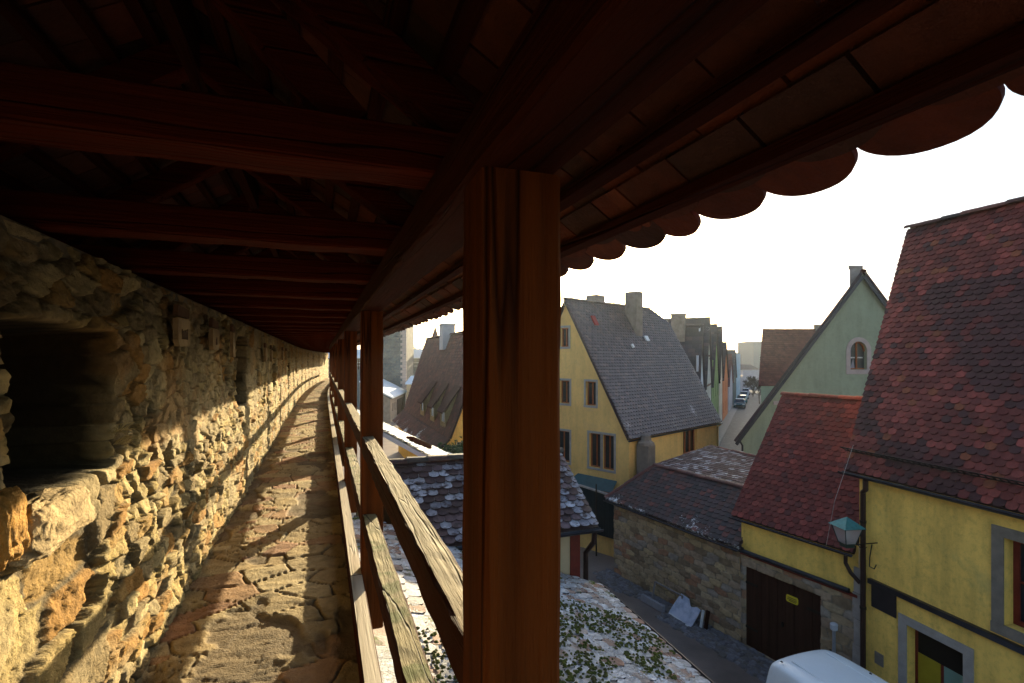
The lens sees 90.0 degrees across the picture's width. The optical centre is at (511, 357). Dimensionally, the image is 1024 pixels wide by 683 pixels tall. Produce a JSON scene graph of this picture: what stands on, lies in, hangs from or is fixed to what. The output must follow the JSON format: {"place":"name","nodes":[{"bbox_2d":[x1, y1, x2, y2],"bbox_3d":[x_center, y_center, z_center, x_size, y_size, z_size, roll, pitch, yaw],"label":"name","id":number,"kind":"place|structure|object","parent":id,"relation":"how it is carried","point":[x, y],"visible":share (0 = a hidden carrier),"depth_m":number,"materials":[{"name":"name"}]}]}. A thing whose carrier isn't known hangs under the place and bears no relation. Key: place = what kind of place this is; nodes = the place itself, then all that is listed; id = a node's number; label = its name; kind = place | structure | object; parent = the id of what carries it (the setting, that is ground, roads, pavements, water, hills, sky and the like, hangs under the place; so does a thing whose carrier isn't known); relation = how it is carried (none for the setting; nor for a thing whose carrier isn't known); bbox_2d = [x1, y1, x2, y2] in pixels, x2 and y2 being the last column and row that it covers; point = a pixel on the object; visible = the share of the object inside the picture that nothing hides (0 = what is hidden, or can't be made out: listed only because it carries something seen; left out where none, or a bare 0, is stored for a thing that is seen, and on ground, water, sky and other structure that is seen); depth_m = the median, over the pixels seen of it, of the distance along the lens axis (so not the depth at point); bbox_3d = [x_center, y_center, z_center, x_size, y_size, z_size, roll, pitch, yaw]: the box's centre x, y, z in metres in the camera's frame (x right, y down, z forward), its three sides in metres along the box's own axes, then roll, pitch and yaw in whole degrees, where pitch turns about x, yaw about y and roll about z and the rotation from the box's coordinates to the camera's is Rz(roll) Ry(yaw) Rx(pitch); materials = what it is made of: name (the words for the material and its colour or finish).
{"place":"outdoors","nodes":[
{"label":"outdoors","id":0,"kind":"place"},
{"bbox_2d":[343,388,859,682],"bbox_3d":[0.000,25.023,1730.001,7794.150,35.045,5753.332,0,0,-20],"label":"ground","id":1,"kind":"structure","parent":0,"point":[710,664],"depth_m":13.89,"materials":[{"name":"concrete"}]},
{"bbox_2d":[0,215,328,682],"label":"town wall","id":2,"kind":"structure","parent":1,"relation":"on","point":[106,544],"depth_m":2.32,"materials":[{"name":"stone"}]},
{"bbox_2d":[108,396,252,447],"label":"dry grass","id":3,"kind":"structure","parent":2,"relation":"attached to","point":[123,437],"depth_m":2.39,"materials":[{"name":"plant"}]},
{"bbox_2d":[173,304,189,346],"bbox_3d":[-2.096,-0.203,3.254,0.033,0.255,0.300,0,0,-20],"label":"memorial plaque","id":4,"kind":"object","parent":2,"relation":"attached to","point":[181,332],"visible":1,"depth_m":3.19,"materials":[{"name":"beige stone"}]},
{"bbox_2d":[209,318,219,349],"bbox_3d":[-2.458,-0.193,4.229,0.033,0.255,0.280,0,0,-20],"label":"memorial plaque","id":5,"kind":"object","parent":2,"relation":"attached to","point":[214,339],"visible":1,"depth_m":4.16,"materials":[{"name":"beige stone"}]},
{"bbox_2d":[230,324,235,356],"bbox_3d":[-2.783,-0.172,5.101,0.030,0.325,0.140,0,0,-20],"label":"memorial plaque","id":6,"kind":"object","parent":2,"relation":"attached to","point":[232,342],"visible":1,"depth_m":5.04,"materials":[{"name":"beige stone"}]},
{"bbox_2d":[135,378,359,682],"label":"walkway floor","id":7,"kind":"structure","parent":2,"relation":"on","point":[267,597],"depth_m":3.65,"materials":[{"name":"beige stone"}]},
{"bbox_2d":[264,343,266,360],"bbox_3d":[-3.878,-0.092,8.054,0.030,0.285,0.200,0,0,-20],"label":"memorial plaque","id":8,"kind":"object","parent":2,"relation":"attached to","point":[265,351],"visible":1,"depth_m":7.97,"materials":[{"name":"beige stone"}]},
{"bbox_2d":[270,345,272,360],"bbox_3d":[-4.226,-0.083,8.992,0.030,0.285,0.180,0,0,-20],"label":"memorial plaque","id":9,"kind":"object","parent":2,"relation":"attached to","point":[271,355],"visible":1,"depth_m":8.91,"materials":[{"name":"beige stone"}]},
{"bbox_2d":[281,347,283,359],"bbox_3d":[-5.165,-0.102,11.523,0.030,0.285,0.220,0,0,-20],"label":"memorial plaque","id":10,"kind":"object","parent":2,"relation":"attached to","point":[282,355],"visible":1,"depth_m":11.42,"materials":[{"name":"beige stone"}]},
{"bbox_2d":[0,0,1023,682],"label":"timber gallery","id":11,"kind":"object","parent":2,"relation":"on","point":[338,180],"visible":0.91,"depth_m":1.11,"materials":[{"name":"brown wood"}]},
{"bbox_2d":[328,349,422,406],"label":"town wall","id":12,"kind":"structure","parent":1,"relation":"on","point":[417,353],"depth_m":85.48,"materials":[{"name":"grey stone"}]},
{"bbox_2d":[359,379,406,422],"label":"snow roofed house","id":13,"kind":"structure","parent":1,"relation":"on","point":[393,406],"depth_m":65.00,"materials":[{"name":"white snow"}]},
{"bbox_2d":[397,397,402,414],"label":"plank door","id":14,"kind":"structure","parent":13,"relation":"in","point":[399,401],"depth_m":68.21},
{"bbox_2d":[383,325,413,402],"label":"stone tower","id":15,"kind":"structure","parent":1,"relation":"on","point":[398,358],"depth_m":74.96,"materials":[{"name":"stone"}]},
{"bbox_2d":[357,410,451,455],"bbox_3d":[-2.542,4.272,13.296,3.981,6.655,7.300,0,0,-20],"label":"snowy lean to","id":16,"kind":"object","parent":1,"relation":"on","point":[411,444],"visible":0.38,"depth_m":10.46,"materials":[{"name":"snow"}]},
{"bbox_2d":[405,376,413,396],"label":"snowy outhouse","id":17,"kind":"structure","parent":1,"relation":"on","point":[408,382],"depth_m":70.12,"materials":[{"name":"beige paint"}]},
{"bbox_2d":[392,323,462,457],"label":"steep roofed house","id":18,"kind":"structure","parent":1,"relation":"on","point":[431,413],"depth_m":34.04,"materials":[{"name":"brown tile"}]},
{"bbox_2d":[432,327,437,336],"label":"ridge turret","id":19,"kind":"object","parent":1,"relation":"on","point":[435,333],"visible":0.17,"depth_m":45.86,"materials":[{"name":"beige paint"}]},
{"bbox_2d":[437,441,462,453],"bbox_3d":[-2.460,4.367,21.026,1.864,1.852,1.911,0,0,-20],"label":"garden shrub","id":20,"kind":"object","parent":1,"relation":"on","point":[450,449],"visible":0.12,"depth_m":20.92,"materials":[{"name":"green plant"}]},
{"bbox_2d":[449,436,462,451],"bbox_3d":[-2.301,4.678,23.520,1.908,2.173,1.866,0,0,-20],"label":"garden shrub","id":21,"kind":"object","parent":1,"relation":"on","point":[461,444],"visible":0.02,"depth_m":23.53,"materials":[{"name":"green plant"}]},
{"bbox_2d":[356,447,603,579],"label":"plaster cottage","id":22,"kind":"structure","parent":1,"relation":"on","point":[434,484],"depth_m":8.62,"materials":[{"name":"tile"}]},
{"bbox_2d":[352,515,713,682],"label":"lean to shed","id":23,"kind":"object","parent":1,"relation":"on","point":[678,664],"visible":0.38,"depth_m":5.96,"materials":[{"name":"tile"}]},
{"bbox_2d":[416,548,676,682],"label":"moss","id":24,"kind":"object","parent":23,"relation":"on","point":[626,653],"visible":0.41,"depth_m":5.88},
{"bbox_2d":[579,484,613,556],"bbox_3d":[3.255,6.185,19.681,1.851,2.831,0.544,0,0,44],"label":"board fence","id":25,"kind":"object","parent":1,"relation":"on","point":[602,511],"visible":0.56,"depth_m":19.50,"materials":[{"name":"wood"}]},
{"bbox_2d":[560,291,722,492],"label":"ochre house","id":26,"kind":"structure","parent":1,"relation":"on","point":[629,377],"depth_m":22.61,"materials":[{"name":"paint"}]},
{"bbox_2d":[560,325,569,348],"bbox_3d":[2.396,-0.925,22.847,0.236,1.030,0.660,0,0,-44],"label":"window","id":27,"kind":"structure","parent":26,"relation":"in","point":[565,329],"depth_m":22.89,"materials":[{"name":"grey wood"}]},
{"bbox_2d":[560,378,570,405],"bbox_3d":[2.399,1.510,22.844,0.236,1.200,0.750,0,0,-44],"label":"window","id":28,"kind":"structure","parent":26,"relation":"in","point":[566,383],"depth_m":22.88,"materials":[{"name":"grey wood"}]},
{"bbox_2d":[560,428,570,464],"bbox_3d":[2.302,3.935,22.944,0.236,1.550,1.030,0,0,-44],"label":"window","id":29,"kind":"structure","parent":26,"relation":"in","point":[565,434],"depth_m":22.94,"materials":[{"name":"grey wood"}]},
{"bbox_2d":[584,379,597,407],"bbox_3d":[3.406,1.510,21.808,0.236,1.200,0.720,0,0,-44],"label":"window","id":30,"kind":"structure","parent":26,"relation":"in","point":[592,384],"depth_m":21.84,"materials":[{"name":"grey wood"}]},
{"bbox_2d":[587,430,602,470],"bbox_3d":[3.560,3.900,21.650,0.236,1.620,0.800,0,0,-44],"label":"window","id":31,"kind":"structure","parent":26,"relation":"in","point":[595,436],"depth_m":21.80,"materials":[{"name":"grey wood"}]},
{"bbox_2d":[600,432,615,473],"bbox_3d":[4.020,3.900,21.177,0.236,1.620,0.760,0,0,-44],"label":"window","id":32,"kind":"structure","parent":26,"relation":"in","point":[609,438],"depth_m":21.22,"materials":[{"name":"grey wood"}]},
{"bbox_2d":[682,427,697,453],"bbox_3d":[8.210,3.885,23.825,1.550,1.330,0.236,0,0,-43],"label":"window","id":33,"kind":"structure","parent":26,"relation":"in","point":[688,437],"depth_m":23.99,"materials":[{"name":"orange wood"}]},
{"bbox_2d":[641,594,664,612],"bbox_3d":[4.239,7.390,15.442,0.115,0.206,0.920,0,0,-29],"label":"stone slab","id":34,"kind":"object","parent":1,"relation":"on","point":[653,603],"depth_m":15.37,"materials":[{"name":"grey stone"}]},
{"bbox_2d":[603,445,755,640],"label":"stone barn","id":35,"kind":"structure","parent":1,"relation":"on","point":[677,529],"depth_m":15.69,"materials":[{"name":"brown stone"}]},
{"bbox_2d":[636,434,654,473],"bbox_3d":[5.386,5.285,20.600,0.665,4.470,0.665,0,0,-43],"label":"chimney","id":36,"kind":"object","parent":35,"relation":"attached to","point":[645,452],"depth_m":20.41,"materials":[{"name":"grey concrete"}]},
{"bbox_2d":[593,568,774,682],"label":"cobbles","id":37,"kind":"object","parent":1,"relation":"on","point":[748,659],"visible":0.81,"depth_m":13.76,"materials":[{"name":"stone"}]},
{"bbox_2d":[651,581,683,598],"bbox_3d":[4.663,7.223,15.414,0.183,0.564,1.150,0,0,-29],"label":"empty frame","id":38,"kind":"object","parent":37,"relation":"on","point":[681,595],"visible":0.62,"depth_m":15.64,"materials":[{"name":"grey metal"}]},
{"bbox_2d":[669,593,700,626],"bbox_3d":[4.935,7.234,14.660,0.497,0.622,0.824,0,0,-20],"label":"leaning board","id":39,"kind":"object","parent":37,"relation":"on","point":[685,612],"visible":0.98,"depth_m":14.66,"materials":[{"name":"white paint"}]},
{"bbox_2d":[699,610,709,629],"bbox_3d":[5.337,7.246,14.181,0.191,0.517,0.210,0,0,-29],"label":"narrow plank","id":40,"kind":"object","parent":37,"relation":"on","point":[706,622],"visible":1,"depth_m":14.16,"materials":[{"name":"white paint"}]},
{"bbox_2d":[670,313,705,389],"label":"street house","id":41,"kind":"structure","parent":1,"relation":"on","point":[690,337],"depth_m":39.48,"materials":[{"name":"grey paint"}]},
{"bbox_2d":[664,317,712,399],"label":"street house","id":42,"kind":"structure","parent":1,"relation":"on","point":[705,322],"depth_m":45.51,"materials":[{"name":"paint"}]},
{"bbox_2d":[711,324,720,425],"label":"street house","id":43,"kind":"structure","parent":1,"relation":"on","point":[716,368],"depth_m":52.91,"materials":[{"name":"green paint"}]},
{"bbox_2d":[718,326,723,422],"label":"street house","id":44,"kind":"structure","parent":1,"relation":"on","point":[720,339],"depth_m":59.64,"materials":[{"name":"paint"}]},
{"bbox_2d":[722,342,728,420],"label":"street house","id":45,"kind":"structure","parent":1,"relation":"on","point":[725,389],"depth_m":67.83,"materials":[{"name":"orange paint"}]},
{"bbox_2d":[728,354,733,411],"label":"street house","id":46,"kind":"structure","parent":1,"relation":"on","point":[730,387],"depth_m":79.97,"materials":[{"name":"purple paint"}]},
{"bbox_2d":[727,350,736,403],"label":"street house","id":47,"kind":"structure","parent":1,"relation":"on","point":[733,352],"depth_m":92.61,"materials":[{"name":"paint"}]},
{"bbox_2d":[736,353,739,397],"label":"pale blue building","id":48,"kind":"structure","parent":1,"relation":"on","point":[738,374],"depth_m":109.95,"materials":[{"name":"paint"}]},
{"bbox_2d":[740,375,742,390],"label":"lilac house","id":49,"kind":"structure","parent":1,"relation":"on","point":[741,376],"depth_m":127.76,"materials":[{"name":"paint"}]},
{"bbox_2d":[738,341,761,368],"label":"grey block","id":50,"kind":"structure","parent":1,"relation":"on","point":[749,352],"depth_m":172.21,"materials":[{"name":"concrete"}]},
{"bbox_2d":[740,364,759,387],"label":"street house","id":51,"kind":"structure","parent":1,"relation":"on","point":[747,371],"depth_m":150.00,"materials":[{"name":"grey paint"}]},
{"bbox_2d":[758,325,819,402],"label":"red roofed house","id":52,"kind":"structure","parent":1,"relation":"on","point":[781,349],"depth_m":51.67,"materials":[{"name":"red tile"}]},
{"bbox_2d":[729,391,862,660],"bbox_3d":[8.797,4.271,13.400,5.215,6.659,3.218,0,0,-29],"label":"yellow annex","id":53,"kind":"object","parent":1,"relation":"on","point":[798,576],"visible":0.81,"depth_m":12.60,"materials":[{"name":"paint"}]},
{"bbox_2d":[826,447,852,544],"bbox_3d":[6.925,2.911,10.744,0.490,2.174,0.307,0,0,1],"label":"thin cable","id":54,"kind":"object","parent":53,"relation":"attached to","point":[835,498],"visible":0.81,"depth_m":10.70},
{"bbox_2d":[734,265,887,454],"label":"green house","id":55,"kind":"structure","parent":1,"relation":"on","point":[835,355],"depth_m":22.16,"materials":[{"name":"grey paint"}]},
{"bbox_2d":[851,342,864,368],"bbox_3d":[15.019,-0.110,22.339,0.744,1.220,0.080,0,0,-3],"label":"window","id":56,"kind":"structure","parent":55,"relation":"in","point":[857,349],"depth_m":22.37,"materials":[{"name":"orange wood"}]},
{"bbox_2d":[766,649,887,682],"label":"parked van","id":57,"kind":"object","parent":1,"relation":"on","point":[821,666],"visible":1,"depth_m":9.21,"materials":[{"name":"white paint"}]},
{"bbox_2d":[830,622,837,652],"bbox_3d":[7.095,6.670,11.283,0.155,1.660,0.155,0,0,-20],"label":"vent pipe","id":58,"kind":"object","parent":1,"relation":"on","point":[834,627],"visible":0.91,"depth_m":11.25,"materials":[{"name":"metal"}]},
{"bbox_2d":[838,196,1023,682],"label":"yellow house","id":59,"kind":"structure","parent":1,"relation":"on","point":[935,461],"depth_m":9.89,"materials":[{"name":"paint"}]},
{"bbox_2d":[829,517,877,548],"bbox_3d":[7.013,3.550,10.377,0.959,0.688,0.470,0,0,-6],"label":"street lantern","id":60,"kind":"object","parent":59,"relation":"attached to","point":[846,524],"visible":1,"depth_m":10.28,"materials":[{"name":"teal metal"}]},
{"bbox_2d":[898,612,973,682],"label":"window","id":61,"kind":"structure","parent":59,"relation":"in","point":[939,658],"depth_m":9.59,"materials":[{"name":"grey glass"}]},
{"bbox_2d":[990,524,1023,644],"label":"window","id":62,"kind":"structure","parent":59,"relation":"in","point":[998,533],"depth_m":8.37,"materials":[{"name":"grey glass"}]},
{"bbox_2d":[357,84,1023,352],"label":"sky","id":63,"kind":"structure","parent":0,"point":[782,264],"materials":[{"name":"white"}]},
{"bbox_2d":[719,404,737,444],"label":"pavement","id":64,"kind":"structure","parent":0,"point":[726,422],"depth_m":61.49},
{"bbox_2d":[719,388,760,450],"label":"street","id":65,"kind":"structure","parent":0,"point":[741,417],"depth_m":64.69,"materials":[{"name":"grey asphalt"}]},
{"bbox_2d":[734,398,745,407],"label":"parked car","id":66,"kind":"object","parent":65,"relation":"on","point":[739,402],"visible":1,"depth_m":82.68,"materials":[{"name":"paint"}]},
{"bbox_2d":[737,395,746,403],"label":"parked car","id":67,"kind":"object","parent":65,"relation":"on","point":[742,396],"visible":0.43,"depth_m":93.14,"materials":[{"name":"teal paint"}]},
{"bbox_2d":[739,391,748,398],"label":"parked car","id":68,"kind":"object","parent":65,"relation":"on","point":[744,393],"visible":0.62,"depth_m":105.11,"materials":[{"name":"paint"}]},
{"bbox_2d":[743,377,757,396],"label":"bare tree","id":69,"kind":"object","parent":65,"relation":"on","point":[747,384],"visible":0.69,"depth_m":111.64,"materials":[{"name":"brown plant"}]},
{"bbox_2d":[750,376,760,403],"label":"bare tree","id":70,"kind":"object","parent":65,"relation":"on","point":[755,381],"visible":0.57,"depth_m":92.16,"materials":[{"name":"brown plant"}]}
]}

